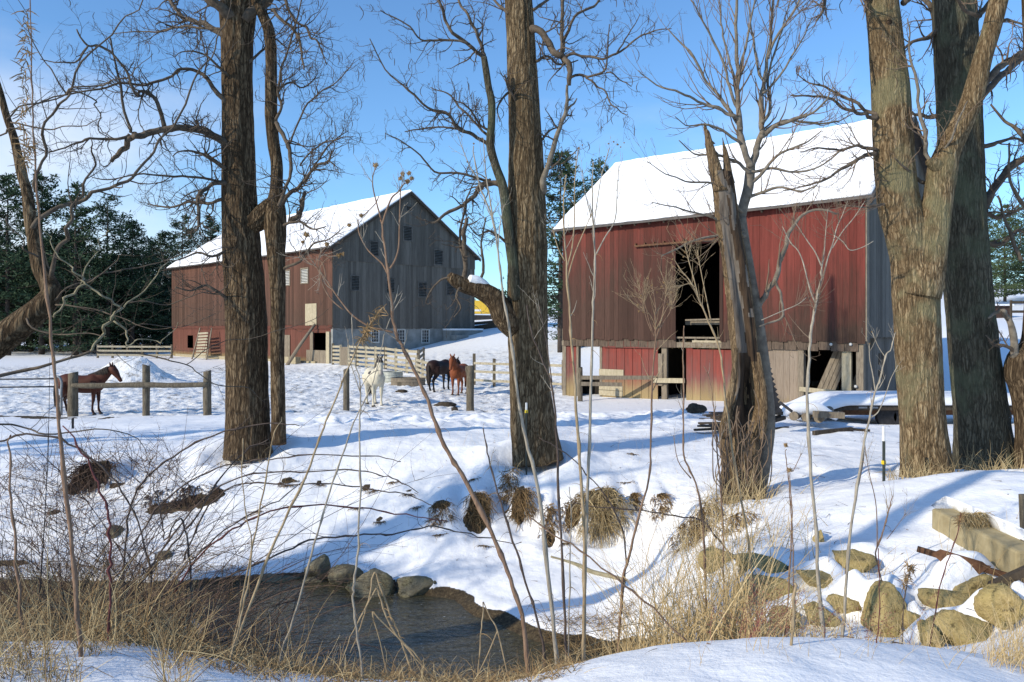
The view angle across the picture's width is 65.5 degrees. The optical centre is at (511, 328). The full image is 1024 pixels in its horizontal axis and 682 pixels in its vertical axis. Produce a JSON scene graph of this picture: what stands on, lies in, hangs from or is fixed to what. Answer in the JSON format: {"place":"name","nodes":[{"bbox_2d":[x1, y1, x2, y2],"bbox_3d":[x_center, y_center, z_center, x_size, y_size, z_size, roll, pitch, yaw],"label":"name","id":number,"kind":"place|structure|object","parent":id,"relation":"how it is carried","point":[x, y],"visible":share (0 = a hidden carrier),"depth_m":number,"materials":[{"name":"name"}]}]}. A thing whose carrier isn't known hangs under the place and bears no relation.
{"place":"outdoors","nodes":[
{"label":"outdoors","id":0,"kind":"place"},
{"bbox_2d":[17,579,605,681],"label":"stream water","id":1,"kind":"structure","parent":0,"point":[449,631],"depth_m":11.24,"materials":[{"name":"liquid"}]},
{"bbox_2d":[304,554,330,579],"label":"stone","id":2,"kind":"object","parent":1,"relation":"in","point":[320,563],"visible":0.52,"depth_m":13.57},
{"bbox_2d":[328,564,363,585],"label":"stone","id":3,"kind":"object","parent":1,"relation":"in","point":[340,573],"visible":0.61,"depth_m":13.31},
{"bbox_2d":[345,568,396,597],"bbox_3d":[-2.327,4.311,12.989,0.827,0.731,0.636,0,0,17],"label":"stone","id":4,"kind":"object","parent":1,"relation":"in","point":[384,576],"visible":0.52,"depth_m":12.87,"materials":[{"name":"stone"}]},
{"bbox_2d":[396,575,436,597],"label":"stone","id":5,"kind":"object","parent":1,"relation":"in","point":[424,584],"visible":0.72,"depth_m":12.89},
{"bbox_2d":[0,284,1023,681],"bbox_3d":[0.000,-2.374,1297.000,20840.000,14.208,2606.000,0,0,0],"label":"snow ground","id":6,"kind":"structure","parent":0,"point":[462,570],"depth_m":15.07,"materials":[{"name":"snow"}]},
{"bbox_2d":[7,435,27,642],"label":"cane","id":7,"kind":"object","parent":6,"relation":"on","point":[17,574],"visible":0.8,"depth_m":4.09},
{"bbox_2d":[0,375,62,413],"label":"tube gate","id":8,"kind":"structure","parent":6,"relation":"on","point":[61,393],"depth_m":28.28,"materials":[{"name":"metal"}]},
{"bbox_2d":[0,173,69,355],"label":"pine tree","id":9,"kind":"object","parent":6,"relation":"on","point":[11,256],"visible":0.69,"depth_m":91.57,"materials":[{"name":"green plant"}]},
{"bbox_2d":[9,0,82,656],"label":"weed stalk","id":10,"kind":"object","parent":6,"relation":"on","point":[29,150],"visible":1,"depth_m":3.89,"materials":[{"name":"brown plant"}]},
{"bbox_2d":[0,166,104,354],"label":"pine tree","id":11,"kind":"object","parent":6,"relation":"on","point":[42,198],"visible":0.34,"depth_m":94.15,"materials":[{"name":"green plant"}]},
{"bbox_2d":[8,181,131,354],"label":"pine tree","id":12,"kind":"object","parent":6,"relation":"on","point":[78,212],"visible":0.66,"depth_m":92.64,"materials":[{"name":"green plant"}]},
{"bbox_2d":[0,419,160,625],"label":"cane","id":13,"kind":"object","parent":6,"relation":"on","point":[91,459],"visible":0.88,"depth_m":6.20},
{"bbox_2d":[52,458,119,499],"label":"grass tussock","id":14,"kind":"object","parent":6,"relation":"on","point":[83,468],"depth_m":16.85,"materials":[{"name":"plant"}]},
{"bbox_2d":[62,426,112,644],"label":"cane","id":15,"kind":"object","parent":6,"relation":"on","point":[110,552],"visible":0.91,"depth_m":4.19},
{"bbox_2d":[53,362,122,414],"bbox_3d":[-15.432,2.182,29.011,2.420,1.929,0.767,0,0,-3],"label":"horse","id":16,"kind":"object","parent":6,"relation":"on","point":[103,375],"visible":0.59,"depth_m":28.88},
{"bbox_2d":[60,194,162,349],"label":"pine tree","id":17,"kind":"object","parent":6,"relation":"on","point":[116,229],"visible":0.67,"depth_m":95.44,"materials":[{"name":"green plant"}]},
{"bbox_2d":[79,219,171,349],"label":"pine tree","id":18,"kind":"object","parent":6,"relation":"on","point":[145,241],"visible":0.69,"depth_m":97.55,"materials":[{"name":"green plant"}]},
{"bbox_2d":[97,344,172,357],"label":"wood fence","id":19,"kind":"object","parent":6,"relation":"on","point":[112,346],"visible":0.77,"depth_m":85.88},
{"bbox_2d":[103,254,172,349],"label":"pine tree","id":20,"kind":"object","parent":6,"relation":"on","point":[122,340],"visible":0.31,"depth_m":101.27,"materials":[{"name":"green plant"}]},
{"bbox_2d":[67,364,211,416],"bbox_3d":[-13.227,2.379,28.285,5.116,2.212,0.420,0,0,0],"label":"post and rail fence","id":21,"kind":"object","parent":6,"relation":"on","point":[145,384],"visible":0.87,"depth_m":28.16,"materials":[{"name":"brown wood"}]},
{"bbox_2d":[116,241,172,349],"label":"pine tree","id":22,"kind":"object","parent":6,"relation":"on","point":[153,269],"visible":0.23,"depth_m":103.37,"materials":[{"name":"green plant"}]},
{"bbox_2d":[137,275,172,349],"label":"pine tree","id":23,"kind":"object","parent":6,"relation":"on","point":[166,331],"visible":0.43,"depth_m":101.43,"materials":[{"name":"green plant"}]},
{"bbox_2d":[144,229,185,344],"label":"pine tree","id":24,"kind":"object","parent":6,"relation":"on","point":[161,236],"visible":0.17,"depth_m":111.54,"materials":[{"name":"green plant"}]},
{"bbox_2d":[0,0,338,464],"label":"leaning tree","id":25,"kind":"object","parent":6,"relation":"on","point":[19,326],"visible":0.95,"depth_m":7.99,"materials":[{"name":"brown plant"}]},
{"bbox_2d":[144,481,208,649],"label":"cane","id":26,"kind":"object","parent":6,"relation":"on","point":[190,581],"visible":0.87,"depth_m":6.00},
{"bbox_2d":[132,483,221,509],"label":"grass tussock","id":27,"kind":"object","parent":6,"relation":"on","point":[178,499],"depth_m":16.04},
{"bbox_2d":[156,213,206,285],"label":"pine tree","id":28,"kind":"object","parent":6,"relation":"on","point":[183,243],"visible":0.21,"depth_m":117.83,"materials":[{"name":"green plant"}]},
{"bbox_2d":[119,439,270,607],"bbox_3d":[-2.640,1.831,6.226,1.589,1.941,0.238,0,0,4],"label":"cane","id":29,"kind":"object","parent":6,"relation":"on","point":[178,538],"visible":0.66,"depth_m":6.20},
{"bbox_2d":[13,0,381,460],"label":"bare tree","id":30,"kind":"object","parent":6,"relation":"on","point":[246,214],"visible":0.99,"depth_m":17.64,"materials":[{"name":"brown plant"}]},
{"bbox_2d":[122,414,299,630],"bbox_3d":[-2.874,2.042,7.574,1.674,2.462,0.275,0,0,8],"label":"cane","id":31,"kind":"object","parent":6,"relation":"on","point":[150,474],"visible":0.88,"depth_m":7.59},
{"bbox_2d":[0,368,455,678],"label":"bramble thicket","id":32,"kind":"object","parent":6,"relation":"on","point":[82,549],"visible":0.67,"depth_m":7.06,"materials":[{"name":"plant"}]},
{"bbox_2d":[224,438,252,667],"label":"weed stalk","id":33,"kind":"object","parent":6,"relation":"on","point":[244,599],"visible":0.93,"depth_m":4.20,"materials":[{"name":"brown plant"}]},
{"bbox_2d":[218,417,281,652],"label":"weed stalk","id":34,"kind":"object","parent":6,"relation":"on","point":[243,592],"visible":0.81,"depth_m":4.50,"materials":[{"name":"brown plant"}]},
{"bbox_2d":[130,444,400,547],"bbox_3d":[-2.330,1.548,7.357,2.590,0.998,0.230,0,0,3],"label":"cane","id":35,"kind":"object","parent":6,"relation":"on","point":[157,507],"visible":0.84,"depth_m":7.39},
{"bbox_2d":[145,450,418,575],"bbox_3d":[-2.089,1.685,7.257,2.490,1.147,0.348,0,0,0],"label":"cane","id":36,"kind":"object","parent":6,"relation":"on","point":[172,535],"visible":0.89,"depth_m":7.20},
{"bbox_2d":[0,495,599,681],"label":"dry grass","id":37,"kind":"structure","parent":6,"relation":"on","point":[49,630],"depth_m":4.27,"materials":[{"name":"plant"}]},
{"bbox_2d":[180,467,432,560],"bbox_3d":[-1.844,1.623,6.974,2.290,0.862,0.218,0,0,4],"label":"cane","id":38,"kind":"object","parent":6,"relation":"on","point":[249,483],"visible":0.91,"depth_m":7.00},
{"bbox_2d":[229,305,387,656],"bbox_3d":[-1.131,0.873,4.374,0.921,2.022,0.256,0,0,0],"label":"weed stalk","id":39,"kind":"object","parent":6,"relation":"on","point":[366,331],"visible":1,"depth_m":4.39,"materials":[{"name":"brown plant"}]},
{"bbox_2d":[168,504,448,592],"bbox_3d":[-1.760,1.877,6.699,2.446,0.765,0.244,0,0,0],"label":"cane","id":40,"kind":"object","parent":6,"relation":"on","point":[240,526],"visible":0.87,"depth_m":6.79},
{"bbox_2d":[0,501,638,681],"bbox_3d":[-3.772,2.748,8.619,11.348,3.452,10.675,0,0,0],"label":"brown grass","id":41,"kind":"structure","parent":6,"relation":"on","point":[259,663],"depth_m":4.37,"materials":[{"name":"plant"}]},
{"bbox_2d":[166,190,483,363],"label":"grey barn","id":42,"kind":"structure","parent":6,"relation":"on","point":[420,262],"depth_m":73.59,"materials":[{"name":"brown wood"}]},
{"bbox_2d":[278,318,390,666],"bbox_3d":[-1.036,0.988,4.598,0.674,2.101,0.033,0,0,1],"label":"weed stalk","id":43,"kind":"object","parent":6,"relation":"on","point":[305,576],"visible":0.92,"depth_m":4.60,"materials":[{"name":"brown plant"}]},
{"bbox_2d":[148,511,521,622],"bbox_3d":[-1.440,1.934,6.476,3.035,0.907,0.402,0,0,0],"label":"cane","id":44,"kind":"object","parent":6,"relation":"on","point":[262,561],"visible":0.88,"depth_m":6.39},
{"bbox_2d":[345,314,387,678],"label":"weed stalk","id":45,"kind":"object","parent":6,"relation":"on","point":[353,586],"visible":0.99,"depth_m":4.40,"materials":[{"name":"brown plant"}]},
{"bbox_2d":[362,355,384,406],"bbox_3d":[-5.702,2.148,33.199,0.813,2.162,2.349,0,0,-22],"label":"horse","id":46,"kind":"object","parent":6,"relation":"on","point":[379,380],"visible":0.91,"depth_m":32.75},
{"bbox_2d":[332,343,419,372],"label":"board fence","id":47,"kind":"object","parent":6,"relation":"on","point":[343,355],"visible":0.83,"depth_m":59.81,"materials":[{"name":"brown wood"}]},
{"bbox_2d":[350,572,417,679],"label":"bent reed","id":48,"kind":"object","parent":6,"relation":"on","point":[397,629],"visible":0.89,"depth_m":4.50,"materials":[{"name":"brown plant"}]},
{"bbox_2d":[339,588,438,679],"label":"bent reed","id":49,"kind":"object","parent":6,"relation":"on","point":[397,636],"visible":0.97,"depth_m":4.40,"materials":[{"name":"brown plant"}]},
{"bbox_2d":[276,155,529,674],"bbox_3d":[-0.611,0.505,4.500,1.433,2.987,0.178,0,0,0],"label":"weed stalk","id":50,"kind":"object","parent":6,"relation":"on","point":[482,514],"visible":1,"depth_m":4.49,"materials":[{"name":"brown plant"}]},
{"bbox_2d":[390,377,425,386],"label":"water trough","id":51,"kind":"object","parent":6,"relation":"on","point":[405,381],"visible":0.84,"depth_m":45.05,"materials":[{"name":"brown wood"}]},
{"bbox_2d":[234,453,637,549],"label":"tufts","id":52,"kind":"object","parent":6,"relation":"on","point":[384,522],"visible":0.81,"depth_m":15.77,"materials":[{"name":"brown plant"}]},
{"bbox_2d":[425,498,459,529],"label":"grass tussock","id":53,"kind":"object","parent":6,"relation":"on","point":[433,510],"depth_m":14.93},
{"bbox_2d":[426,356,460,391],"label":"horse","id":54,"kind":"object","parent":6,"relation":"on","point":[436,368],"visible":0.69,"depth_m":40.70},
{"bbox_2d":[449,354,467,395],"bbox_3d":[-2.599,2.217,38.805,0.767,2.039,2.212,0,0,18],"label":"horse","id":55,"kind":"object","parent":6,"relation":"on","point":[457,371],"visible":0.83,"depth_m":38.32},
{"bbox_2d":[465,365,473,410],"bbox_3d":[-1.576,2.440,30.194,0.317,2.091,0.308,0,0,37],"label":"fence post","id":56,"kind":"object","parent":6,"relation":"on","point":[469,369],"visible":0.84,"depth_m":30.08,"materials":[{"name":"grey wood"}]},
{"bbox_2d":[457,491,503,533],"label":"grass tussock","id":57,"kind":"object","parent":6,"relation":"on","point":[479,494],"depth_m":14.99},
{"bbox_2d":[474,602,507,680],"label":"bent reed","id":58,"kind":"object","parent":6,"relation":"on","point":[497,632],"visible":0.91,"depth_m":4.60,"materials":[{"name":"brown plant"}]},
{"bbox_2d":[449,123,559,668],"bbox_3d":[-0.048,0.463,4.878,0.707,3.471,0.145,0,0,4],"label":"weed stalk","id":59,"kind":"object","parent":6,"relation":"on","point":[546,563],"visible":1,"depth_m":4.89,"materials":[{"name":"brown plant"}]},
{"bbox_2d":[492,463,523,505],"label":"grass tussock","id":60,"kind":"object","parent":6,"relation":"on","point":[507,479],"depth_m":15.58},
{"bbox_2d":[482,423,545,670],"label":"weed stalk","id":61,"kind":"object","parent":6,"relation":"on","point":[528,591],"visible":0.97,"depth_m":4.89,"materials":[{"name":"brown plant"}]},
{"bbox_2d":[7,421,1023,577],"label":"straw stems","id":62,"kind":"object","parent":6,"relation":"on","point":[912,471],"visible":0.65,"depth_m":12.93,"materials":[{"name":"brown plant"}]},
{"bbox_2d":[473,353,561,386],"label":"three rail fence","id":63,"kind":"object","parent":6,"relation":"on","point":[494,372],"visible":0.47,"depth_m":43.42,"materials":[{"name":"brown wood"}]},
{"bbox_2d":[493,481,542,531],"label":"grass tussock","id":64,"kind":"object","parent":6,"relation":"on","point":[527,496],"depth_m":14.90,"materials":[{"name":"plant"}]},
{"bbox_2d":[350,0,687,466],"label":"bare tree","id":65,"kind":"object","parent":6,"relation":"on","point":[524,239],"visible":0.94,"depth_m":16.41,"materials":[{"name":"brown plant"}]},
{"bbox_2d":[519,287,567,661],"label":"weed stalk","id":66,"kind":"object","parent":6,"relation":"on","point":[561,545],"visible":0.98,"depth_m":5.20,"materials":[{"name":"brown plant"}]},
{"bbox_2d":[499,150,590,352],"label":"pine tree","id":67,"kind":"object","parent":6,"relation":"on","point":[552,280],"visible":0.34,"depth_m":61.75,"materials":[{"name":"green plant"}]},
{"bbox_2d":[542,144,601,660],"bbox_3d":[0.368,0.525,5.005,0.375,3.368,0.171,0,0,0],"label":"weed stalk","id":68,"kind":"object","parent":6,"relation":"on","point":[584,513],"visible":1,"depth_m":4.99,"materials":[{"name":"brown plant"}]},
{"bbox_2d":[579,156,608,195],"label":"pine tree","id":69,"kind":"object","parent":6,"relation":"on","point":[597,168],"visible":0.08,"depth_m":69.71,"materials":[{"name":"green plant"}]},
{"bbox_2d":[569,136,634,640],"bbox_3d":[0.574,0.512,5.053,0.436,3.453,0.145,0,0,0],"label":"weed stalk","id":70,"kind":"object","parent":6,"relation":"on","point":[590,394],"visible":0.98,"depth_m":5.04,"materials":[{"name":"brown plant"}]},
{"bbox_2d":[565,483,648,547],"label":"grass tussock","id":71,"kind":"object","parent":6,"relation":"on","point":[603,520],"depth_m":14.19,"materials":[{"name":"plant"}]},
{"bbox_2d":[529,517,687,642],"bbox_3d":[0.613,1.528,4.601,1.030,0.878,0.035,0,0,0],"label":"cane","id":72,"kind":"object","parent":6,"relation":"on","point":[634,592],"visible":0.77,"depth_m":4.60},
{"bbox_2d":[578,367,684,400],"bbox_3d":[5.104,2.595,34.124,4.567,1.840,0.682,0,0,16],"label":"plank rail","id":73,"kind":"object","parent":6,"relation":"on","point":[581,378],"visible":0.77,"depth_m":34.29,"materials":[{"name":"brown wood"}]},
{"bbox_2d":[615,259,691,652],"bbox_3d":[1.060,1.149,6.008,0.583,3.363,0.270,0,0,0],"label":"weed stalk","id":74,"kind":"object","parent":6,"relation":"on","point":[650,465],"visible":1,"depth_m":5.99,"materials":[{"name":"brown plant"}]},
{"bbox_2d":[657,326,706,616],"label":"weed stalk","id":75,"kind":"object","parent":6,"relation":"on","point":[703,530],"visible":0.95,"depth_m":6.29,"materials":[{"name":"brown plant"}]},
{"bbox_2d":[659,496,734,566],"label":"grass tussock","id":76,"kind":"object","parent":6,"relation":"on","point":[690,525],"depth_m":12.25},
{"bbox_2d":[649,220,759,636],"bbox_3d":[1.571,0.970,6.509,0.931,3.867,0.444,0,0,16],"label":"weed stalk","id":77,"kind":"object","parent":6,"relation":"on","point":[727,413],"visible":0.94,"depth_m":6.59,"materials":[{"name":"brown plant"}]},
{"bbox_2d":[704,367,731,625],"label":"weed stalk","id":78,"kind":"object","parent":6,"relation":"on","point":[722,567],"visible":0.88,"depth_m":6.50,"materials":[{"name":"brown plant"}]},
{"bbox_2d":[704,124,771,503],"bbox_3d":[3.659,-0.246,12.944,1.033,6.226,0.925,0,0,0],"label":"broken tree","id":79,"kind":"object","parent":6,"relation":"on","point":[747,401],"visible":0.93,"depth_m":12.96,"materials":[{"name":"brown plant"}]},
{"bbox_2d":[612,0,864,497],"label":"slim tree","id":80,"kind":"object","parent":6,"relation":"on","point":[750,180],"visible":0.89,"depth_m":13.25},
{"bbox_2d":[551,115,926,402],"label":"red barn","id":81,"kind":"structure","parent":6,"relation":"on","point":[859,285],"depth_m":33.03,"materials":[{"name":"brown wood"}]},
{"bbox_2d":[733,552,786,573],"bbox_3d":[2.772,2.633,8.665,0.674,0.330,0.489,0,0,0],"label":"stone","id":82,"kind":"object","parent":6,"relation":"on","point":[781,565],"visible":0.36,"depth_m":8.59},
{"bbox_2d":[743,574,792,600],"bbox_3d":[2.660,2.709,8.305,0.529,0.284,0.321,0,0,0],"label":"stone","id":83,"kind":"object","parent":6,"relation":"on","point":[774,586],"visible":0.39,"depth_m":8.18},
{"bbox_2d":[521,464,1023,672],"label":"golden grass","id":84,"kind":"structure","parent":6,"relation":"on","point":[663,637],"depth_m":5.56,"materials":[{"name":"plant"}]},
{"bbox_2d":[779,440,805,634],"bbox_3d":[1.904,1.510,5.416,0.175,1.509,0.154,0,0,19],"label":"teasel","id":85,"kind":"object","parent":6,"relation":"on","point":[788,470],"visible":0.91,"depth_m":5.40,"materials":[{"name":"brown plant"}]},
{"bbox_2d":[782,402,844,422],"bbox_3d":[7.842,2.162,21.156,1.593,0.522,2.166,0,0,15],"label":"log pile","id":86,"kind":"object","parent":6,"relation":"on","point":[799,411],"visible":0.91,"depth_m":20.48,"materials":[{"name":"snow"}]},
{"bbox_2d":[796,569,832,587],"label":"stone","id":87,"kind":"object","parent":6,"relation":"on","point":[824,576],"visible":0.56,"depth_m":8.28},
{"bbox_2d":[750,172,882,637],"bbox_3d":[1.920,0.532,5.026,0.822,3.033,0.268,0,0,0],"label":"sapling","id":88,"kind":"object","parent":6,"relation":"on","point":[817,293],"visible":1,"depth_m":4.99,"materials":[{"name":"brown plant"}]},
{"bbox_2d":[698,577,938,643],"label":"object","id":89,"kind":"object","parent":6,"relation":"on","point":[758,620],"visible":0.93,"depth_m":4.68,"materials":[{"name":"plant"}]},
{"bbox_2d":[803,601,840,626],"bbox_3d":[2.944,2.741,7.587,0.333,0.260,0.271,0,0,0],"label":"stone","id":90,"kind":"object","parent":6,"relation":"on","point":[810,607],"visible":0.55,"depth_m":7.52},
{"bbox_2d":[826,593,861,613],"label":"stone","id":91,"kind":"object","parent":6,"relation":"on","point":[830,597],"visible":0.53,"depth_m":7.70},
{"bbox_2d":[832,549,876,572],"bbox_3d":[3.771,2.575,8.664,0.496,0.286,0.465,0,0,0],"label":"stone","id":92,"kind":"object","parent":6,"relation":"on","point":[862,557],"visible":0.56,"depth_m":8.55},
{"bbox_2d":[841,321,902,637],"bbox_3d":[2.271,0.992,5.003,0.414,2.118,0.140,0,0,0],"label":"sapling","id":93,"kind":"object","parent":6,"relation":"on","point":[876,388],"visible":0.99,"depth_m":5.00,"materials":[{"name":"brown plant"}]},
{"bbox_2d":[860,580,906,637],"bbox_3d":[3.520,2.696,7.563,0.414,0.596,0.502,0,0,43],"label":"stone","id":94,"kind":"object","parent":6,"relation":"on","point":[891,596],"visible":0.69,"depth_m":7.42,"materials":[{"name":"stone"}]},
{"bbox_2d":[755,0,1023,477],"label":"forked tree","id":95,"kind":"object","parent":6,"relation":"on","point":[916,230],"visible":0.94,"depth_m":13.58,"materials":[{"name":"brown plant"}]},
{"bbox_2d":[859,431,920,581],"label":"weed stalk","id":96,"kind":"object","parent":6,"relation":"on","point":[879,540],"visible":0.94,"depth_m":7.60,"materials":[{"name":"brown plant"}]},
{"bbox_2d":[780,391,1012,424],"bbox_3d":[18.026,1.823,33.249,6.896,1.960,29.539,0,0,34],"label":"flat trailer","id":97,"kind":"object","parent":6,"relation":"on","point":[852,402],"visible":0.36,"depth_m":22.50,"materials":[{"name":"white wood"}]},
{"bbox_2d":[893,559,918,641],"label":"weed stalk","id":98,"kind":"object","parent":6,"relation":"on","point":[906,581],"visible":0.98,"depth_m":6.20,"materials":[{"name":"brown plant"}]},
{"bbox_2d":[917,619,944,646],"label":"stone","id":99,"kind":"object","parent":6,"relation":"on","point":[922,622],"visible":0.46,"depth_m":6.90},
{"bbox_2d":[917,588,970,608],"bbox_3d":[4.163,2.626,7.548,0.587,0.324,0.506,0,0,0],"label":"stone","id":100,"kind":"object","parent":6,"relation":"on","point":[924,595],"visible":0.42,"depth_m":7.45,"materials":[{"name":"stone"}]},
{"bbox_2d":[927,609,992,645],"bbox_3d":[3.981,2.655,7.082,0.476,0.337,0.531,0,0,43],"label":"stone","id":101,"kind":"object","parent":6,"relation":"on","point":[955,621],"visible":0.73,"depth_m":6.96,"materials":[{"name":"stone"}]},
{"bbox_2d":[916,546,1007,576],"bbox_3d":[4.419,2.295,7.792,0.825,0.217,0.054,0,0,29],"label":"iron bar","id":102,"kind":"object","parent":6,"relation":"on","point":[941,554],"visible":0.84,"depth_m":7.75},
{"bbox_2d":[901,0,1023,470],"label":"bare tree","id":103,"kind":"object","parent":6,"relation":"on","point":[981,414],"visible":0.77,"depth_m":14.88,"materials":[{"name":"brown plant"}]},
{"bbox_2d":[952,573,991,594],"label":"stone","id":104,"kind":"object","parent":6,"relation":"on","point":[973,582],"visible":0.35,"depth_m":7.58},
{"bbox_2d":[931,496,1023,571],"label":"concrete block","id":105,"kind":"object","parent":6,"relation":"on","point":[993,543],"depth_m":8.24,"materials":[{"name":"concrete"}]},
{"bbox_2d":[951,510,994,532],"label":"grass tussock","id":106,"kind":"object","parent":105,"relation":"on","point":[976,516],"depth_m":8.42,"materials":[{"name":"brown plant"}]},
{"bbox_2d":[973,583,1023,629],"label":"stone","id":107,"kind":"object","parent":6,"relation":"on","point":[986,597],"visible":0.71,"depth_m":7.03,"materials":[{"name":"stone"}]},
{"bbox_2d":[984,0,1023,467],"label":"gnarled tree","id":108,"kind":"object","parent":6,"relation":"on","point":[1013,370],"visible":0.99,"depth_m":14.51,"materials":[{"name":"brown plant"}]},
{"bbox_2d":[987,565,1023,583],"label":"dark beam","id":109,"kind":"structure","parent":6,"relation":"on","point":[1016,574],"depth_m":7.37,"materials":[{"name":"brown wood"}]},
{"bbox_2d":[988,204,1023,298],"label":"pine tree","id":110,"kind":"object","parent":6,"relation":"on","point":[997,285],"visible":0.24,"depth_m":73.75,"materials":[{"name":"green plant"}]},
{"bbox_2d":[989,204,1023,301],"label":"pine tree","id":111,"kind":"object","parent":6,"relation":"on","point":[1004,277],"visible":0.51,"depth_m":79.41,"materials":[{"name":"green plant"}]},
{"bbox_2d":[0,0,1023,307],"label":"sky","id":112,"kind":"structure","parent":0,"point":[379,95],"materials":[{"name":"blue"}]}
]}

